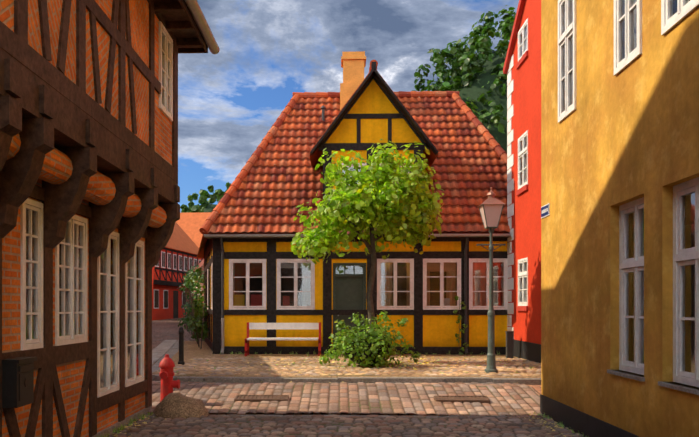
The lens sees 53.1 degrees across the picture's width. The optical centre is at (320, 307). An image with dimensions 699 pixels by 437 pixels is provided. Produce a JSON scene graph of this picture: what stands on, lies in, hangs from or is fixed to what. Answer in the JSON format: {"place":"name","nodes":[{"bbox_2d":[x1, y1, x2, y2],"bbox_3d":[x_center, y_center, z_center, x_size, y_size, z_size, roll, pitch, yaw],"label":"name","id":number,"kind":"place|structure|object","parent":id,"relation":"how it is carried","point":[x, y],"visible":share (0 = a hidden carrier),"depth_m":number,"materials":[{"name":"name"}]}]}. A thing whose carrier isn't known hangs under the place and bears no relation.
{"place":"outdoors","nodes":[
{"label":"outdoors","id":0,"kind":"place"},
{"bbox_2d":[180,194,209,212],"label":"tree","id":1,"kind":"object","parent":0,"point":[191,203],"visible":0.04,"depth_m":79.07,"materials":[{"name":"green plant"}]},
{"bbox_2d":[183,182,230,212],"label":"tree foliage","id":2,"kind":"object","parent":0,"point":[218,194],"visible":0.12,"depth_m":75.18,"materials":[{"name":"green plant"}]},
{"bbox_2d":[152,317,541,416],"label":"ground","id":3,"kind":"structure","parent":0,"point":[164,329],"depth_m":26.48,"materials":[{"name":"stone"}]},
{"bbox_2d":[0,0,207,436],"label":"half-timbered building","id":4,"kind":"structure","parent":3,"relation":"on","point":[89,201],"depth_m":7.12,"materials":[{"name":"brown wood"}]},
{"bbox_2d":[2,357,36,407],"bbox_3d":[-2.493,0.615,5.799,0.145,0.390,0.340,0,0,2],"label":"mailbox","id":5,"kind":"object","parent":4,"relation":"attached to","point":[17,382],"visible":1,"depth_m":5.66,"materials":[{"name":"metal"}]},
{"bbox_2d":[185,0,219,53],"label":"gutter","id":6,"kind":"object","parent":4,"relation":"attached to","point":[202,23],"visible":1,"depth_m":9.47,"materials":[{"name":"metal"}]},
{"bbox_2d":[152,340,176,365],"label":"side flagstones","id":7,"kind":"object","parent":3,"relation":"on","point":[159,351],"visible":0.5,"depth_m":20.18,"materials":[{"name":"grey stone"}]},
{"bbox_2d":[159,354,179,401],"bbox_3d":[-2.251,1.076,10.339,0.330,0.784,0.392,0,0,2],"label":"fire hydrant","id":8,"kind":"object","parent":3,"relation":"on","point":[167,374],"visible":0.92,"depth_m":10.26,"materials":[{"name":"red metal"}]},
{"bbox_2d":[152,222,203,319],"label":"red timber house","id":9,"kind":"structure","parent":3,"relation":"on","point":[178,259],"depth_m":50.24,"materials":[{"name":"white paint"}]},
{"bbox_2d":[154,392,208,418],"bbox_3d":[-1.919,1.387,9.685,0.756,0.420,0.571,0,0,-6],"label":"corner boulder","id":10,"kind":"object","parent":3,"relation":"on","point":[175,405],"visible":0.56,"depth_m":9.51,"materials":[{"name":"stone"}]},
{"bbox_2d":[177,265,208,348],"bbox_3d":[-5.051,-0.210,28.088,1.028,3.143,15.279,0,0,-13],"label":"shrub","id":11,"kind":"object","parent":3,"relation":"on","point":[193,277],"depth_m":24.88,"materials":[{"name":"green plant"}]},
{"bbox_2d":[176,212,211,247],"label":"orange roof house","id":12,"kind":"structure","parent":3,"relation":"on","point":[190,224],"depth_m":64.98,"materials":[{"name":"orange tile"}]},
{"bbox_2d":[184,259,203,321],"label":"dark roof house","id":13,"kind":"structure","parent":3,"relation":"on","point":[201,264],"depth_m":43.63,"materials":[{"name":"brick"}]},
{"bbox_2d":[148,381,540,415],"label":"lane setts","id":14,"kind":"structure","parent":3,"relation":"on","point":[510,399],"depth_m":10.65,"materials":[{"name":"stone"}]},
{"bbox_2d":[234,395,489,403],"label":"drain covers","id":15,"kind":"object","parent":14,"relation":"on","point":[441,399],"visible":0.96,"depth_m":10.48,"materials":[{"name":"metal"}]},
{"bbox_2d":[112,355,577,436],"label":"fallen leaves litter","id":16,"kind":"object","parent":3,"relation":"on","point":[408,360],"visible":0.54,"depth_m":12.71,"materials":[{"name":"brown plant"}]},
{"bbox_2d":[109,414,582,436],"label":"lane cobbles","id":17,"kind":"object","parent":3,"relation":"on","point":[236,425],"visible":0.92,"depth_m":8.73,"materials":[{"name":"stone"}]},
{"bbox_2d":[101,351,588,436],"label":"wall weeds","id":18,"kind":"object","parent":17,"relation":"on","point":[143,418],"depth_m":9.35,"materials":[{"name":"green plant"}]},
{"bbox_2d":[152,340,540,384],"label":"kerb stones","id":19,"kind":"object","parent":3,"relation":"on","point":[172,351],"visible":0.38,"depth_m":11.98,"materials":[{"name":"stone"}]},
{"bbox_2d":[151,415,542,416],"bbox_3d":[0.038,1.520,9.696,23.991,0.040,0.160,0,0,2],"label":"lane gutter","id":20,"kind":"object","parent":3,"relation":"on","point":[366,415],"visible":0.02,"depth_m":9.73,"materials":[{"name":"stone"}]},
{"bbox_2d":[204,62,507,354],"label":"half-timbered house","id":21,"kind":"structure","parent":3,"relation":"on","point":[272,281],"depth_m":18.30,"materials":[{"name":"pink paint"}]},
{"bbox_2d":[197,60,509,257],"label":"tiled roof","id":22,"kind":"structure","parent":21,"relation":"attached to","point":[280,182],"depth_m":19.54,"materials":[{"name":"tile"}]},
{"bbox_2d":[321,105,325,120],"bbox_3d":[0.088,-5.824,21.119,0.162,0.550,0.170,0,0,2],"label":"roof vent pipe","id":23,"kind":"object","parent":22,"relation":"on","point":[323,107],"visible":0.75,"depth_m":21.08,"materials":[{"name":"grey metal"}]},
{"bbox_2d":[340,51,365,109],"bbox_3d":[1.032,-6.823,21.798,0.830,2.085,0.830,0,0,2],"label":"chimney","id":24,"kind":"object","parent":22,"relation":"on","point":[353,64],"visible":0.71,"depth_m":21.46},
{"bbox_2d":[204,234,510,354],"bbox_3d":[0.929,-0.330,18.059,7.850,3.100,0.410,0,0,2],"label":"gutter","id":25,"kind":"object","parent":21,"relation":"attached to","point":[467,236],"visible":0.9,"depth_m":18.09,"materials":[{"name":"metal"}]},
{"bbox_2d":[290,139,443,328],"bbox_3d":[1.017,-1.246,15.494,3.407,5.049,2.937,0,0,2],"label":"linden tree","id":26,"kind":"object","parent":3,"relation":"on","point":[412,209],"depth_m":14.95,"materials":[{"name":"green plant"}]},
{"bbox_2d":[412,5,515,152],"bbox_3d":[10.047,-6.581,33.547,12.781,15.712,10.309,0,0,2],"label":"garden tree","id":27,"kind":"object","parent":3,"relation":"on","point":[459,58],"depth_m":31.30,"materials":[{"name":"green plant"}]},
{"bbox_2d":[507,0,540,362],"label":"red gable house","id":28,"kind":"structure","parent":3,"relation":"on","point":[524,195],"depth_m":16.46,"materials":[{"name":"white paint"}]},
{"bbox_2d":[503,0,524,73],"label":"roof edge","id":29,"kind":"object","parent":28,"relation":"attached to","point":[521,3],"visible":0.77,"depth_m":17.26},
{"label":"tree trunk","id":30,"kind":"object","parent":3,"relation":"on","visible":0},
{"bbox_2d":[204,204,216,211],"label":"tree","id":31,"kind":"object","parent":30,"relation":"on","point":[209,207],"visible":0.12,"depth_m":74.42,"materials":[{"name":"green plant"}]},
{"bbox_2d":[178,0,518,212],"label":"sky","id":32,"kind":"structure","parent":0,"point":[229,99],"materials":[{"name":"blue"}]},
{"bbox_2d":[171,341,540,377],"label":"curb","id":33,"kind":"structure","parent":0,"point":[192,349],"depth_m":17.45,"materials":[{"name":"stone"}]},
{"bbox_2d":[245,322,320,355],"bbox_3d":[-0.946,0.800,17.786,1.917,0.840,0.500,0,0,2],"label":"bench","id":34,"kind":"object","parent":33,"relation":"on","point":[283,326],"visible":1,"depth_m":17.96,"materials":[{"name":"paint"}]},
{"bbox_2d":[152,357,540,375],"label":"forecourt cobbles","id":35,"kind":"object","parent":33,"relation":"on","point":[226,366],"visible":0.79,"depth_m":13.92,"materials":[{"name":"stone"}]},
{"bbox_2d":[178,327,184,364],"bbox_3d":[-2.965,0.825,14.900,0.150,0.830,0.150,0,0,2],"label":"iron bollard","id":36,"kind":"object","parent":35,"relation":"on","point":[181,346],"visible":0.94,"depth_m":14.86,"materials":[{"name":"black metal"}]},
{"bbox_2d":[477,187,505,372],"bbox_3d":[3.209,-0.515,13.129,0.544,3.510,0.450,0,0,2],"label":"street lamp","id":37,"kind":"object","parent":35,"relation":"on","point":[491,208],"visible":0.94,"depth_m":13.07,"materials":[{"name":"metal"}]},
{"bbox_2d":[318,309,421,367],"bbox_3d":[1.011,0.726,14.326,2.109,1.397,1.630,0,0,2],"label":"bush","id":38,"kind":"object","parent":33,"relation":"on","point":[349,340],"depth_m":14.09,"materials":[{"name":"green plant"}]},
{"bbox_2d":[453,296,468,350],"bbox_3d":[3.637,0.455,18.075,0.412,1.529,0.169,0,0,2],"label":"climbing vine","id":39,"kind":"object","parent":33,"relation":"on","point":[459,319],"visible":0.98,"depth_m":18.07,"materials":[{"name":"green plant"}]},
{"bbox_2d":[505,331,513,357],"bbox_3d":[4.567,0.905,16.868,0.170,0.670,0.170,0,0,2],"label":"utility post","id":40,"kind":"object","parent":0,"point":[509,344],"visible":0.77,"depth_m":16.79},
{"bbox_2d":[540,0,698,436],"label":"ochre house","id":41,"kind":"structure","parent":0,"point":[620,222],"depth_m":7.21,"materials":[{"name":"yellow paint"}]},
{"bbox_2d":[541,203,549,217],"bbox_3d":[3.093,-1.330,9.616,0.018,0.160,0.370,0,0,2],"label":"street name sign","id":42,"kind":"object","parent":41,"relation":"attached to","point":[545,210],"visible":1,"depth_m":9.58,"materials":[{"name":"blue metal"}]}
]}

